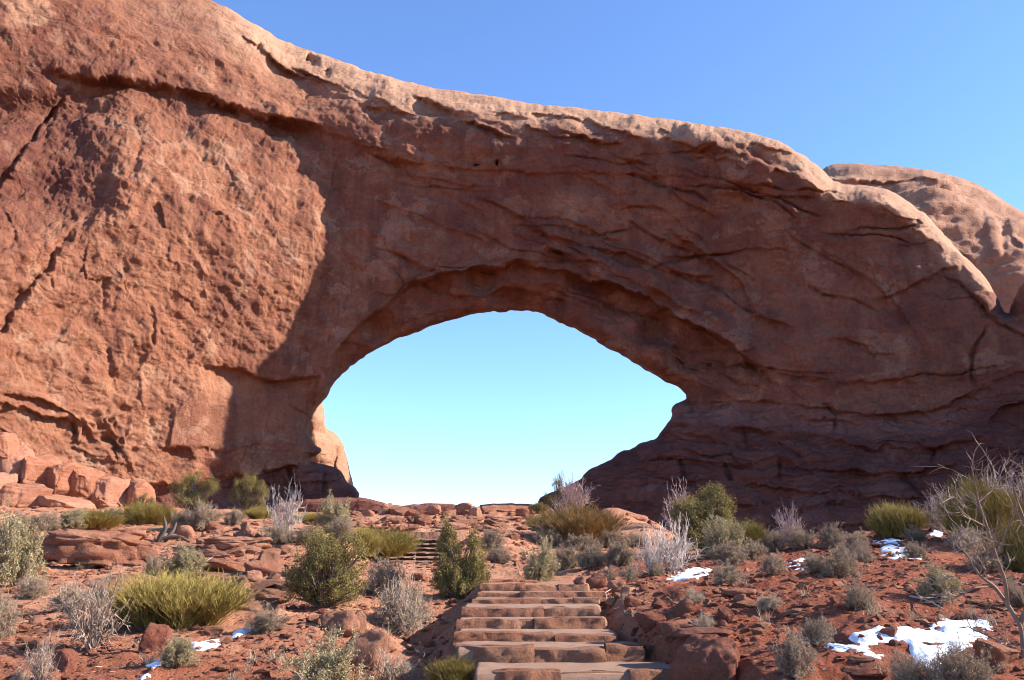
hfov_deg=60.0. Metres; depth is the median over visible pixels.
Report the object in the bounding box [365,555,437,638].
dry shrub
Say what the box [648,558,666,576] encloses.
desert shrub
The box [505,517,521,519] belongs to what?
rock slab
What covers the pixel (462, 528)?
rock slab
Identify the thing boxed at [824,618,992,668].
snow patch
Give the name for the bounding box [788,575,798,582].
boulder
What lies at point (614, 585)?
boulder
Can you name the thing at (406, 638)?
rubble
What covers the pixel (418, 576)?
boulder
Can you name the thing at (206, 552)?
rock slab
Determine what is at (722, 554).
desert shrub
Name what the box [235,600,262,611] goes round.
rock
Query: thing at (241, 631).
snow patch
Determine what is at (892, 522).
broom shrub
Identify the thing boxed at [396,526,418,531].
rock slab
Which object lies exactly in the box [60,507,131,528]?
broom shrub
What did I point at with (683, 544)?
desert shrub
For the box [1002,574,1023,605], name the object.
desert shrub
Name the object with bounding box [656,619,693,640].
boulder
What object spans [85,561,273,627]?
broom shrub
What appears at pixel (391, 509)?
rock
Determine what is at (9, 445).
fallen block
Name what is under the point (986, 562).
desert shrub
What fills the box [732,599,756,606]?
rock slab
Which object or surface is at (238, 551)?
rock
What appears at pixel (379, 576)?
desert shrub
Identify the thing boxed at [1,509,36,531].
desert shrub
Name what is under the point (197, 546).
rock slab
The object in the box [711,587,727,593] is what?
rock slab
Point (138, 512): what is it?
broom shrub
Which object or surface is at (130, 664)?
rock
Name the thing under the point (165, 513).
broom shrub
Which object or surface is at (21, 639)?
rock slab
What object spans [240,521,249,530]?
rock
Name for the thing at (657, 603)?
rock
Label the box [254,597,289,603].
rock slab
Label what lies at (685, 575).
snow patch
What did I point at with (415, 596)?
desert shrub
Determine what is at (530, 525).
broom shrub
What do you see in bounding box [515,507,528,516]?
rock
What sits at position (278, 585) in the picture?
rock
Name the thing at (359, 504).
rock ledge
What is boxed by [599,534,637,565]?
desert shrub
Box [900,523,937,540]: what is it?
desert shrub
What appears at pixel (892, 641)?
boulder
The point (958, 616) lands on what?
rock
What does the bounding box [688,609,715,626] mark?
dry shrub
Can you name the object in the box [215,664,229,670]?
rock
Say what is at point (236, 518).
desert shrub
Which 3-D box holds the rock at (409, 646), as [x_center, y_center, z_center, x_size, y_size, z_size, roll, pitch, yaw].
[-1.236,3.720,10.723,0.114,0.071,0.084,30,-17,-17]
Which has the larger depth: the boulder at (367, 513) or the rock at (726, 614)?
the boulder at (367, 513)
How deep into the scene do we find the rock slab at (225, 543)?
22.53 m
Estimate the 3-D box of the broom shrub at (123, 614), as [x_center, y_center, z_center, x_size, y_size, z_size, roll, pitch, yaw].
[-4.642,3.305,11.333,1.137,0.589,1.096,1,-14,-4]
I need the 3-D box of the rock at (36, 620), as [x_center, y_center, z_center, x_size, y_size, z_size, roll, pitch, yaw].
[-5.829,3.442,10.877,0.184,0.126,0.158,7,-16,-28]
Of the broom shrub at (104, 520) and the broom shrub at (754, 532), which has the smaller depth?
the broom shrub at (754, 532)
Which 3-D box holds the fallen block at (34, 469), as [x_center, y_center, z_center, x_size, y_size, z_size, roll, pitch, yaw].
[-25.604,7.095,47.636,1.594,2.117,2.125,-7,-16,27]
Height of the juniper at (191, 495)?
2.164 m
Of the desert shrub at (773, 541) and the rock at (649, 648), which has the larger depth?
the desert shrub at (773, 541)
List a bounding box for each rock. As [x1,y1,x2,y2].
[9,587,18,593]
[16,624,31,632]
[22,642,36,649]
[28,615,44,624]
[54,644,67,649]
[65,629,79,635]
[87,648,95,655]
[125,661,138,668]
[176,521,192,530]
[192,525,204,530]
[205,521,223,529]
[205,544,216,549]
[210,529,220,533]
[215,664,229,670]
[225,547,245,556]
[234,531,251,536]
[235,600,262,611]
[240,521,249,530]
[240,545,261,553]
[256,593,268,599]
[257,548,280,561]
[265,598,279,609]
[266,572,280,579]
[275,545,292,554]
[275,580,290,587]
[281,644,289,649]
[355,511,363,517]
[380,515,393,521]
[388,506,406,513]
[389,518,405,523]
[394,507,410,515]
[404,509,417,515]
[405,644,413,649]
[406,516,414,522]
[412,513,431,524]
[421,640,435,647]
[441,509,455,516]
[451,515,466,519]
[484,519,497,524]
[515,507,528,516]
[516,526,527,529]
[624,595,640,606]
[627,638,637,641]
[630,627,638,635]
[639,584,648,591]
[646,645,652,653]
[651,597,665,608]
[672,598,693,616]
[680,613,690,618]
[715,620,728,626]
[716,607,733,621]
[802,602,812,606]
[899,613,907,617]
[953,613,963,619]
[1013,666,1021,670]
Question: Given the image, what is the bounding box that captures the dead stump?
[155,517,189,542]
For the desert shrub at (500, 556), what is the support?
on the ground at (826, 666)
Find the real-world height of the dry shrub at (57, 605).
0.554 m
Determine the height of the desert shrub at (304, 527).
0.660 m
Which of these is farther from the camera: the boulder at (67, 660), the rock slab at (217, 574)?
the rock slab at (217, 574)
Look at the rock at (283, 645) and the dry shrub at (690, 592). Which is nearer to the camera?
the rock at (283, 645)
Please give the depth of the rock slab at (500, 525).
35.80 m
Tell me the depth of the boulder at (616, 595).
11.58 m
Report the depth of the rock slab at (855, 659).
6.72 m
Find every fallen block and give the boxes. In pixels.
[0,432,19,457]
[0,444,35,481]
[0,472,17,488]
[0,483,52,507]
[17,454,61,484]
[37,494,96,508]
[45,463,81,495]
[68,464,104,499]
[89,476,129,508]
[117,490,126,507]
[124,478,155,506]
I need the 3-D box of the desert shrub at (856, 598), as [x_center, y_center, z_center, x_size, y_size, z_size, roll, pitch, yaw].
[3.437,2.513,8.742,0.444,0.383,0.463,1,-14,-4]
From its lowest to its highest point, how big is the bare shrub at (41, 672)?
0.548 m
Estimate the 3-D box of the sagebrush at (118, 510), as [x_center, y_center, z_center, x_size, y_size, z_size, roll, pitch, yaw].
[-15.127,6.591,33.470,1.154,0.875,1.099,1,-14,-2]
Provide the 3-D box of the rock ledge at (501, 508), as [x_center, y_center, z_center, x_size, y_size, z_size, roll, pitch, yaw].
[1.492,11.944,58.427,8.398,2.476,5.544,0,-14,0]
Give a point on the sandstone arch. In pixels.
(232, 244)
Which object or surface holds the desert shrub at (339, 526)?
on the ground at (826, 666)
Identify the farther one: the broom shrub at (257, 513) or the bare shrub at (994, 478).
the broom shrub at (257, 513)
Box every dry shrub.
[41,574,96,613]
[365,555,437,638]
[682,583,707,603]
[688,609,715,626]
[754,590,784,610]
[941,521,982,550]
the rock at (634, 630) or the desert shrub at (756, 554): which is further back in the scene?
the desert shrub at (756, 554)
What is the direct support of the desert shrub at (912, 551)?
on the ground at (826, 666)
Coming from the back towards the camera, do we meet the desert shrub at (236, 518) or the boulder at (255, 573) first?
the desert shrub at (236, 518)
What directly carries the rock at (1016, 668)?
on the ground at (826, 666)
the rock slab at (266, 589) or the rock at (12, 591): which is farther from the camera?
the rock at (12, 591)
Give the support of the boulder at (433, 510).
on the ground at (826, 666)
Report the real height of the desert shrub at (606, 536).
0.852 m
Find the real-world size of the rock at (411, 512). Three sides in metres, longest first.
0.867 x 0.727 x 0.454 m
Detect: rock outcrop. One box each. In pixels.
[40,528,157,567]
[601,508,666,529]
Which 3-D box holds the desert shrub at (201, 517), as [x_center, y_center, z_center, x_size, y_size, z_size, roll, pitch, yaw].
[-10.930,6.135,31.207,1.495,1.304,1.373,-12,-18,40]
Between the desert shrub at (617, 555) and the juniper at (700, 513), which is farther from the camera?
the juniper at (700, 513)
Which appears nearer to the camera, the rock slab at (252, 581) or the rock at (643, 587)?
the rock at (643, 587)
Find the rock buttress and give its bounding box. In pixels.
[309,403,353,485]
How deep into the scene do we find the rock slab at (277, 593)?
12.80 m
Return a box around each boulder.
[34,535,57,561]
[48,648,78,672]
[138,622,172,651]
[177,525,195,538]
[230,577,250,588]
[244,560,283,575]
[246,570,262,578]
[306,615,318,622]
[319,610,360,636]
[344,627,390,671]
[355,610,366,633]
[361,510,375,516]
[378,503,392,514]
[386,640,396,652]
[411,572,424,579]
[427,505,440,514]
[454,502,472,514]
[469,507,481,515]
[510,532,519,539]
[573,576,585,584]
[586,573,607,588]
[605,597,614,603]
[607,580,623,593]
[613,592,619,598]
[614,576,628,584]
[634,612,666,633]
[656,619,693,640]
[670,633,739,679]
[733,594,745,600]
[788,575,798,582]
[840,662,889,677]
[879,626,897,636]
[888,639,901,644]
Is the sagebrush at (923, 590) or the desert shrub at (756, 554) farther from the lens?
the desert shrub at (756, 554)
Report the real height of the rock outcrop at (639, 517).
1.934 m
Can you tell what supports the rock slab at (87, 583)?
on the ground at (826, 666)
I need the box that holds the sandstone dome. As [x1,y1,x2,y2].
[823,163,1023,312]
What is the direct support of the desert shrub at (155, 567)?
on the ground at (826, 666)
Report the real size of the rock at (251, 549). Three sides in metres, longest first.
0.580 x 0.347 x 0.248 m
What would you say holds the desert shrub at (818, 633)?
on the ground at (826, 666)
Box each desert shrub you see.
[0,588,23,639]
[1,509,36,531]
[10,668,30,679]
[12,569,57,598]
[26,507,63,530]
[141,550,161,575]
[167,509,191,528]
[181,498,225,530]
[223,506,246,525]
[239,600,296,633]
[257,515,298,543]
[293,521,320,542]
[327,516,355,538]
[363,549,409,595]
[399,577,432,619]
[479,523,509,550]
[483,544,514,563]
[529,522,565,546]
[549,539,581,570]
[558,531,603,550]
[573,537,605,570]
[593,525,632,546]
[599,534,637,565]
[599,566,617,580]
[617,561,640,581]
[621,531,649,545]
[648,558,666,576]
[672,535,697,550]
[702,557,747,584]
[703,539,753,564]
[740,536,768,560]
[756,548,787,575]
[758,526,791,550]
[766,627,819,679]
[780,522,817,548]
[791,611,835,647]
[796,549,828,572]
[813,521,849,547]
[818,541,864,577]
[835,575,889,611]
[839,526,872,550]
[843,539,876,562]
[883,642,933,679]
[893,539,932,558]
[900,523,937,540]
[923,631,1004,679]
[950,541,1015,571]
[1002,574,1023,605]
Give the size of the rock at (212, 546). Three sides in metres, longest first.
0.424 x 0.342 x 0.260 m
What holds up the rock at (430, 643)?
on the ground at (826, 666)
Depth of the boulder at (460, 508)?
45.26 m
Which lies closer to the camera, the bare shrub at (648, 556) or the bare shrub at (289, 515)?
the bare shrub at (648, 556)
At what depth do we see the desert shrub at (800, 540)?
18.13 m
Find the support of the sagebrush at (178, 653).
on the ground at (826, 666)
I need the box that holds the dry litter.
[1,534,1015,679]
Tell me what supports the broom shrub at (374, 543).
on the ground at (826, 666)
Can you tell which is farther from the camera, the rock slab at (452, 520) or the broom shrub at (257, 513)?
the broom shrub at (257, 513)
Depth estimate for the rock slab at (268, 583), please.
13.42 m
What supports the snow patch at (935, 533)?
on the ground at (826, 666)
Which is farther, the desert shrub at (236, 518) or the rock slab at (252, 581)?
the desert shrub at (236, 518)
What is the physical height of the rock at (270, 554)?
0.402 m
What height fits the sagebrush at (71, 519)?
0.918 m
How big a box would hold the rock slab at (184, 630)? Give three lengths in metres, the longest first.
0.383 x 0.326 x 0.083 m
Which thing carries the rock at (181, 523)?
on the ground at (826, 666)
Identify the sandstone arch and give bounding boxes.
[0,0,1023,537]
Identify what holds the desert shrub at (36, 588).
on the ground at (826, 666)
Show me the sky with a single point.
(477, 409)
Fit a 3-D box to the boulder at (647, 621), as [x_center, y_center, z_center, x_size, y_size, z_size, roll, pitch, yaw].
[1.466,2.998,9.405,0.344,0.221,0.249,0,-14,0]
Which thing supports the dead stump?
on the ground at (826, 666)
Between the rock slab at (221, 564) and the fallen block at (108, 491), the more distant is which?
the fallen block at (108, 491)
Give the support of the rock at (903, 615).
on the ground at (826, 666)
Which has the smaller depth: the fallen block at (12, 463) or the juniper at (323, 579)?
the juniper at (323, 579)
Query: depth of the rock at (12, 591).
13.36 m
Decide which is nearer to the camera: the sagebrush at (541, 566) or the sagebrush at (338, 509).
the sagebrush at (541, 566)
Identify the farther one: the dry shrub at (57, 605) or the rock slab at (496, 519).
the rock slab at (496, 519)
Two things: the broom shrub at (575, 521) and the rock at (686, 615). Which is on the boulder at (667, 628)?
the rock at (686, 615)
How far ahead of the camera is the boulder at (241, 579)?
13.35 m
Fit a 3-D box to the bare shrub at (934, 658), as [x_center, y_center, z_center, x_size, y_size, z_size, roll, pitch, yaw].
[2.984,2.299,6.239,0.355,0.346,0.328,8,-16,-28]
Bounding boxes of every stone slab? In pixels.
[394,532,445,541]
[435,530,474,545]
[486,579,518,582]
[519,580,538,582]
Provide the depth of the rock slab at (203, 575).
14.06 m
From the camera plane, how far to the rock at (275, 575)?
14.06 m
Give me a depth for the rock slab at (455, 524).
34.10 m
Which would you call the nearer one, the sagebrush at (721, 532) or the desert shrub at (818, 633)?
the desert shrub at (818, 633)
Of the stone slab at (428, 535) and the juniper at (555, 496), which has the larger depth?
the juniper at (555, 496)
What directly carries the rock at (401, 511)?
on the ground at (826, 666)
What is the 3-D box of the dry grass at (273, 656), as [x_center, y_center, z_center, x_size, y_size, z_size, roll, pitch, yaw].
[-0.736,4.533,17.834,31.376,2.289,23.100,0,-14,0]
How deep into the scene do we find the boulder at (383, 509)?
45.25 m
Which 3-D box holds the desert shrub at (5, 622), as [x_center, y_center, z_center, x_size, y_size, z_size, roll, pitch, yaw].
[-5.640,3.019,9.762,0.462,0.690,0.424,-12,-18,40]
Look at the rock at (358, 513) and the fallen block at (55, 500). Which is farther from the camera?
the fallen block at (55, 500)
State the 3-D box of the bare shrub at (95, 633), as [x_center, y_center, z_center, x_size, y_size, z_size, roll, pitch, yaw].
[-4.314,2.772,9.144,0.740,1.025,0.802,7,-15,-25]
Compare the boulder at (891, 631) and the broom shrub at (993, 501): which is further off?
the broom shrub at (993, 501)
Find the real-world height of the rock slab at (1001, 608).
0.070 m
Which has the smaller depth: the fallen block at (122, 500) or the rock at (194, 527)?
the rock at (194, 527)
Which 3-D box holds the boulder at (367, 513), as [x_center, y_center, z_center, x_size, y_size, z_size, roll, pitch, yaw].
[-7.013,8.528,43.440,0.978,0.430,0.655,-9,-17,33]
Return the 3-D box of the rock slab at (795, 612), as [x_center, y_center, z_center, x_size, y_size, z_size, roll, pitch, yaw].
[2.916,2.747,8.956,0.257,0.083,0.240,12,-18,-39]
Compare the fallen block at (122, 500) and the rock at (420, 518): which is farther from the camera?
the fallen block at (122, 500)
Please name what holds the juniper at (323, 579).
on the ground at (826, 666)
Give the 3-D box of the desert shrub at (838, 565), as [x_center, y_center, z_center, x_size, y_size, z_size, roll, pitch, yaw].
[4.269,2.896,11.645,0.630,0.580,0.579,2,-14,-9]
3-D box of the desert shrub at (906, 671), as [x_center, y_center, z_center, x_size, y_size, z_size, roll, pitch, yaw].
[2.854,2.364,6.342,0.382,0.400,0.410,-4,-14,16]
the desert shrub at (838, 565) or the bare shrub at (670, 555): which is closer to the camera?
the desert shrub at (838, 565)
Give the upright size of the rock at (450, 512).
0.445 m
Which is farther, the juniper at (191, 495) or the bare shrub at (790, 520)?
the juniper at (191, 495)
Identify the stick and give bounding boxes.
[909,595,943,609]
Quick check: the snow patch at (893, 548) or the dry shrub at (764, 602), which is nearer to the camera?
the dry shrub at (764, 602)
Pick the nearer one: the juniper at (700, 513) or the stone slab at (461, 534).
the juniper at (700, 513)
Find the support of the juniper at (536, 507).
on the ground at (826, 666)
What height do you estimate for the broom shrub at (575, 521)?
1.526 m
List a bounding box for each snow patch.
[139,660,167,679]
[191,639,220,650]
[232,627,252,637]
[666,567,711,581]
[789,558,804,562]
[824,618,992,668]
[872,538,920,559]
[926,530,942,536]
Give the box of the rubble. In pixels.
[0,506,1023,679]
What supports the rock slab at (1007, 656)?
on the ground at (826, 666)
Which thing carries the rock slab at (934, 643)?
on the ground at (826, 666)
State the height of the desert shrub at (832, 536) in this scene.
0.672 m
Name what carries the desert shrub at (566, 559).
on the ground at (826, 666)
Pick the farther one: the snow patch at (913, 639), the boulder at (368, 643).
the boulder at (368, 643)
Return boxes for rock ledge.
[270,497,474,514]
[479,503,589,513]
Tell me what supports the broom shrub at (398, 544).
on the ground at (826, 666)
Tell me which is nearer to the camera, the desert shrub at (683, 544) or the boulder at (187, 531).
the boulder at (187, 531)
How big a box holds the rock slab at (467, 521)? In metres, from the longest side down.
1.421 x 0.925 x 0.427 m
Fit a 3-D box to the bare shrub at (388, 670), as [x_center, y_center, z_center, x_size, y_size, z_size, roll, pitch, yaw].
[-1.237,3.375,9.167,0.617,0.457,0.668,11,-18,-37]
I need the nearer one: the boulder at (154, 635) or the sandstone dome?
the boulder at (154, 635)
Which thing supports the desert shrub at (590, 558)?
on the ground at (826, 666)
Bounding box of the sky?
[212,0,1023,506]
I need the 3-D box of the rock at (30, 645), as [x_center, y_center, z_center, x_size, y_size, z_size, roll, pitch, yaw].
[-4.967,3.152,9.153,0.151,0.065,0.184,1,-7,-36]
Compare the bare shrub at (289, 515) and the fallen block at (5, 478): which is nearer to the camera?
the bare shrub at (289, 515)
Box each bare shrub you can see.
[16,626,61,679]
[54,559,133,652]
[261,474,308,536]
[360,646,424,679]
[551,468,598,512]
[634,525,667,574]
[645,506,704,573]
[662,479,696,534]
[771,499,806,540]
[910,483,952,531]
[913,644,953,679]
[980,455,1022,499]
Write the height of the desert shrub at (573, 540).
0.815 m
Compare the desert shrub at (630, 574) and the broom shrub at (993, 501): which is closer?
the desert shrub at (630, 574)
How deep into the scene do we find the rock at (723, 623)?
8.90 m
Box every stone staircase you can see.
[377,538,443,563]
[453,582,670,679]
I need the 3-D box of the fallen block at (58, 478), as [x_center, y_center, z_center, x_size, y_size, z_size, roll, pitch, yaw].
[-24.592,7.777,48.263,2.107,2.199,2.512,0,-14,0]
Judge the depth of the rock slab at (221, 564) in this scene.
16.41 m
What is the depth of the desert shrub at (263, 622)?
10.08 m
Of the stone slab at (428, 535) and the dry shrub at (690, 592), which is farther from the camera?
the stone slab at (428, 535)
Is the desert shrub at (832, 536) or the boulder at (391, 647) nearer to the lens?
the boulder at (391, 647)
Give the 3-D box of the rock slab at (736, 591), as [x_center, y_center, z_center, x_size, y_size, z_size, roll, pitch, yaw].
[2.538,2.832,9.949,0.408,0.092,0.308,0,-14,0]
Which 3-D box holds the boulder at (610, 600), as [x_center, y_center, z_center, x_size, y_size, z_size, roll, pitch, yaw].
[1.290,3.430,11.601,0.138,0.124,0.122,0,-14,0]
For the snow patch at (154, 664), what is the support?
on the ground at (826, 666)
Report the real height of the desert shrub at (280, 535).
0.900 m
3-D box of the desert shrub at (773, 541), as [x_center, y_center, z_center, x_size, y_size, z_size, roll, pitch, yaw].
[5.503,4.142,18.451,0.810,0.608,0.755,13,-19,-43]
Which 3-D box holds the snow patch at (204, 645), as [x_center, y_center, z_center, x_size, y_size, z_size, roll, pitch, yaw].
[-3.240,3.235,9.385,0.396,0.122,0.708,0,-14,0]
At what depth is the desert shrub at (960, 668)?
6.05 m
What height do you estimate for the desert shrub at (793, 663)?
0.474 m
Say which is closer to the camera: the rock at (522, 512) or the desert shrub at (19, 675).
the desert shrub at (19, 675)
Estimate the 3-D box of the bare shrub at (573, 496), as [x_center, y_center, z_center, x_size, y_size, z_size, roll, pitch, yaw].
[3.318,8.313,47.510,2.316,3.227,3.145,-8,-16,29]
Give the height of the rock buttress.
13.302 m
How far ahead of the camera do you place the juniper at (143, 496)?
37.94 m
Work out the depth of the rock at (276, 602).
11.75 m
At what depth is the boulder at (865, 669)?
6.58 m
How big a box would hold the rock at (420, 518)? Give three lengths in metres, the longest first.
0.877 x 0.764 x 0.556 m
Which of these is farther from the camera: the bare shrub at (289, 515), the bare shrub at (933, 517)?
the bare shrub at (289, 515)
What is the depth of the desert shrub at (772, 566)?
13.55 m
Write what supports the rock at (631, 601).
on the ground at (826, 666)
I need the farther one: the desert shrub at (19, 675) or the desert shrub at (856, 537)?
the desert shrub at (856, 537)
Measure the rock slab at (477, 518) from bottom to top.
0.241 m
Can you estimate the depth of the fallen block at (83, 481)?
48.18 m
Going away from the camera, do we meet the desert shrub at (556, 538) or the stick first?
the stick
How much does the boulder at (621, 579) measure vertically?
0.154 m
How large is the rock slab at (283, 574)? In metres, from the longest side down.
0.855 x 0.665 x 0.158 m
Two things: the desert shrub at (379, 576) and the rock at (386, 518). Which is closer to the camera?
the desert shrub at (379, 576)
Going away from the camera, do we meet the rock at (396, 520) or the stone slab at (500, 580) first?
the stone slab at (500, 580)
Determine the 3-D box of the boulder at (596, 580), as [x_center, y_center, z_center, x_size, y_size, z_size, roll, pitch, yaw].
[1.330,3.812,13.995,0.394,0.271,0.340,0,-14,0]
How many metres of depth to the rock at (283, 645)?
9.37 m
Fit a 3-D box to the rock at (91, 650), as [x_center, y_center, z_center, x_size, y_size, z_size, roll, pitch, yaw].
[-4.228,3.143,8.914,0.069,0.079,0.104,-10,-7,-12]
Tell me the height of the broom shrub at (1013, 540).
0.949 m
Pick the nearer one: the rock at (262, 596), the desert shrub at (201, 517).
the rock at (262, 596)
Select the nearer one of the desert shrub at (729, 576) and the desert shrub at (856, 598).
the desert shrub at (856, 598)
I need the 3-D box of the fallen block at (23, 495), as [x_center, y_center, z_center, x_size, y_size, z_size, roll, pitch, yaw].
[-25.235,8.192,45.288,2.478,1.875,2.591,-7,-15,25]
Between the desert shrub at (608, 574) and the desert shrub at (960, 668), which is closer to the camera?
the desert shrub at (960, 668)
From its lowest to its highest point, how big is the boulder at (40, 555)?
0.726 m
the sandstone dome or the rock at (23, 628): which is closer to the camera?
the rock at (23, 628)
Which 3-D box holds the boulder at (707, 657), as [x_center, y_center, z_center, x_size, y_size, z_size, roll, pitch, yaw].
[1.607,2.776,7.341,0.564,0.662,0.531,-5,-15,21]
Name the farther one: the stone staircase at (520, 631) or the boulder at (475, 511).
the boulder at (475, 511)
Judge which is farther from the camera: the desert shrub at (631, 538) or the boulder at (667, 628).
the desert shrub at (631, 538)
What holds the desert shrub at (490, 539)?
on the ground at (826, 666)
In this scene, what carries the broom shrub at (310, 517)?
on the ground at (826, 666)
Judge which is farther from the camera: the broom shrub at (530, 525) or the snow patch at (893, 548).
the broom shrub at (530, 525)
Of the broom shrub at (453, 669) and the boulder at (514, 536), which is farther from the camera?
the boulder at (514, 536)
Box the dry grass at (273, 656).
[16,523,1002,679]
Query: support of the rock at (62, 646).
on the ground at (826, 666)
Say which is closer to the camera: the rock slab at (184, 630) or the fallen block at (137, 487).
the rock slab at (184, 630)
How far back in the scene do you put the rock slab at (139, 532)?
25.47 m
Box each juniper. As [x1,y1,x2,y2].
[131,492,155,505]
[166,470,220,512]
[227,472,270,512]
[277,521,372,607]
[429,515,493,599]
[527,501,549,513]
[541,470,572,511]
[665,480,762,551]
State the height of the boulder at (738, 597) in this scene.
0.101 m
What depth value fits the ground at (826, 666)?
10.25 m
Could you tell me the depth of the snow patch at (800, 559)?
16.21 m
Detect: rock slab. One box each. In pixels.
[17,637,41,642]
[82,573,158,595]
[100,529,146,538]
[173,627,190,633]
[175,545,202,550]
[190,572,225,576]
[196,548,235,557]
[198,628,222,635]
[200,626,222,629]
[201,574,231,580]
[203,536,272,550]
[203,558,245,571]
[232,572,245,575]
[245,576,265,585]
[251,578,281,590]
[254,588,285,593]
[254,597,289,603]
[268,591,291,596]
[277,571,295,577]
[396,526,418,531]
[435,522,465,527]
[440,518,457,521]
[441,527,470,529]
[451,519,477,524]
[466,516,484,520]
[474,525,506,533]
[485,518,515,521]
[491,523,510,526]
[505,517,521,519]
[671,627,734,640]
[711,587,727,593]
[721,588,756,596]
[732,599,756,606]
[786,608,805,615]
[846,656,876,663]
[859,660,879,665]
[922,642,943,644]
[964,599,989,606]
[972,638,1019,673]
[990,606,1018,611]
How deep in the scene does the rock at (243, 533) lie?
27.42 m
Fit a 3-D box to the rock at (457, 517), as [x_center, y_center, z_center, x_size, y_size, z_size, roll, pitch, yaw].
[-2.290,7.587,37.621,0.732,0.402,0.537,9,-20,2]
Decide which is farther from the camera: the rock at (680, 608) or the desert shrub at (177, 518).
the desert shrub at (177, 518)
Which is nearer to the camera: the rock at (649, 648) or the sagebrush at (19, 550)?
the rock at (649, 648)
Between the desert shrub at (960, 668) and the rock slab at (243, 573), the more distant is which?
the rock slab at (243, 573)
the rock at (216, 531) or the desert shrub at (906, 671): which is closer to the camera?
the desert shrub at (906, 671)
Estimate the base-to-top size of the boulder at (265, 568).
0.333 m
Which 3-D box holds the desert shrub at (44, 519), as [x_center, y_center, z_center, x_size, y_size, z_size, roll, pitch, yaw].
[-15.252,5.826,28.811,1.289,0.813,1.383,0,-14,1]
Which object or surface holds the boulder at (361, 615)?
on the ground at (826, 666)
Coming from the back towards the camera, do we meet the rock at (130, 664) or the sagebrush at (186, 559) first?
the sagebrush at (186, 559)
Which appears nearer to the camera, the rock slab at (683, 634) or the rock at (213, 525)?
the rock slab at (683, 634)
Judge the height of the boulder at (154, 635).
0.321 m
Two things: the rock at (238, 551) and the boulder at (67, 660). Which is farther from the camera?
the rock at (238, 551)
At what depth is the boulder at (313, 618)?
10.56 m
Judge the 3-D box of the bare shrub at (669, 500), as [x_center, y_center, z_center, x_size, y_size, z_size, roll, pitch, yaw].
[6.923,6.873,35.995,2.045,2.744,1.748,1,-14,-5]
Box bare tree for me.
[915,429,1023,657]
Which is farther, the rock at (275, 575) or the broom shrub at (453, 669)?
the rock at (275, 575)
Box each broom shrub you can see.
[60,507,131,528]
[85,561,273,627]
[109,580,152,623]
[119,496,169,523]
[150,503,176,524]
[243,505,275,518]
[287,510,323,524]
[348,523,386,556]
[349,522,426,559]
[422,653,480,679]
[523,513,548,527]
[524,500,631,539]
[725,514,770,551]
[861,498,935,537]
[921,467,1023,540]
[981,508,1023,569]
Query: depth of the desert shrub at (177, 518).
31.08 m
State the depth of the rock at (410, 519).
35.94 m
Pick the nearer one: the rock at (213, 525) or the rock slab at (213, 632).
the rock slab at (213, 632)
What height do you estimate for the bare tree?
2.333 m
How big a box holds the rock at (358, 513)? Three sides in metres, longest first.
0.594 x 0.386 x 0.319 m
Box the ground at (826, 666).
[0,506,1023,679]
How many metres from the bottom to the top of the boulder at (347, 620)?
0.303 m
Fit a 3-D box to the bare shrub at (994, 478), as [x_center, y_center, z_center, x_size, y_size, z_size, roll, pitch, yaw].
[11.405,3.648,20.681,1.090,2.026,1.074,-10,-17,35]
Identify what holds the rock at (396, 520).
on the ground at (826, 666)
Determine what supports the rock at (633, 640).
on the ground at (826, 666)
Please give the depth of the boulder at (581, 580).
12.98 m
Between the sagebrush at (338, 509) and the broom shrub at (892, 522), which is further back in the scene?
the sagebrush at (338, 509)
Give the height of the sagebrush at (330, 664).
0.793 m
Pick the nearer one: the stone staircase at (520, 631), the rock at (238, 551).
the stone staircase at (520, 631)
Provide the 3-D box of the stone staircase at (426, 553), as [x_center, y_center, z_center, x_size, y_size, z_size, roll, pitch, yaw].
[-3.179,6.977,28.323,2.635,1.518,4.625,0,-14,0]
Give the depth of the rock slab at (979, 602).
9.86 m
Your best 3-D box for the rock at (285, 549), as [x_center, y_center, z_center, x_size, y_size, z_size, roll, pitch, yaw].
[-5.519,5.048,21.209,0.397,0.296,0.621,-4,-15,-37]
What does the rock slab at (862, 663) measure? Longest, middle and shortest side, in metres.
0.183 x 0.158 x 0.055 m
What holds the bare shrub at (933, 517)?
on the ground at (826, 666)
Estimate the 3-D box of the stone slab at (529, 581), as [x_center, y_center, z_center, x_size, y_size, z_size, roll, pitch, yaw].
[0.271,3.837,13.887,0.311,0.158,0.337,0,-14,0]
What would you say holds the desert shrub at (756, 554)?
on the ground at (826, 666)
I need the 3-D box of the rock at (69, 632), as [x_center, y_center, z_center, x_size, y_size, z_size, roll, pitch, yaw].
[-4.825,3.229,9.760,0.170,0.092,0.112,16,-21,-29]
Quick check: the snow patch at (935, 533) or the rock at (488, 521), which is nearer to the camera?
the snow patch at (935, 533)
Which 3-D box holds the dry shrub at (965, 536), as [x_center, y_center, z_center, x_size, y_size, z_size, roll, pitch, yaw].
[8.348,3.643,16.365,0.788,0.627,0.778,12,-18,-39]
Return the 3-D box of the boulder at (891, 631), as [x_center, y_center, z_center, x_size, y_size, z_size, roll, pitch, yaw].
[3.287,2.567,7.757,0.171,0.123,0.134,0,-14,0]
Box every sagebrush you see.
[0,495,49,586]
[57,504,90,528]
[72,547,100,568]
[102,504,124,524]
[156,628,204,666]
[157,537,213,577]
[276,622,375,679]
[314,489,358,533]
[517,534,561,581]
[698,507,750,559]
[908,559,963,605]
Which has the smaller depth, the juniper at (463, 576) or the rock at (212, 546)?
the juniper at (463, 576)
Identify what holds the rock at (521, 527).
on the ground at (826, 666)
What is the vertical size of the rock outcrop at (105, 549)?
0.867 m

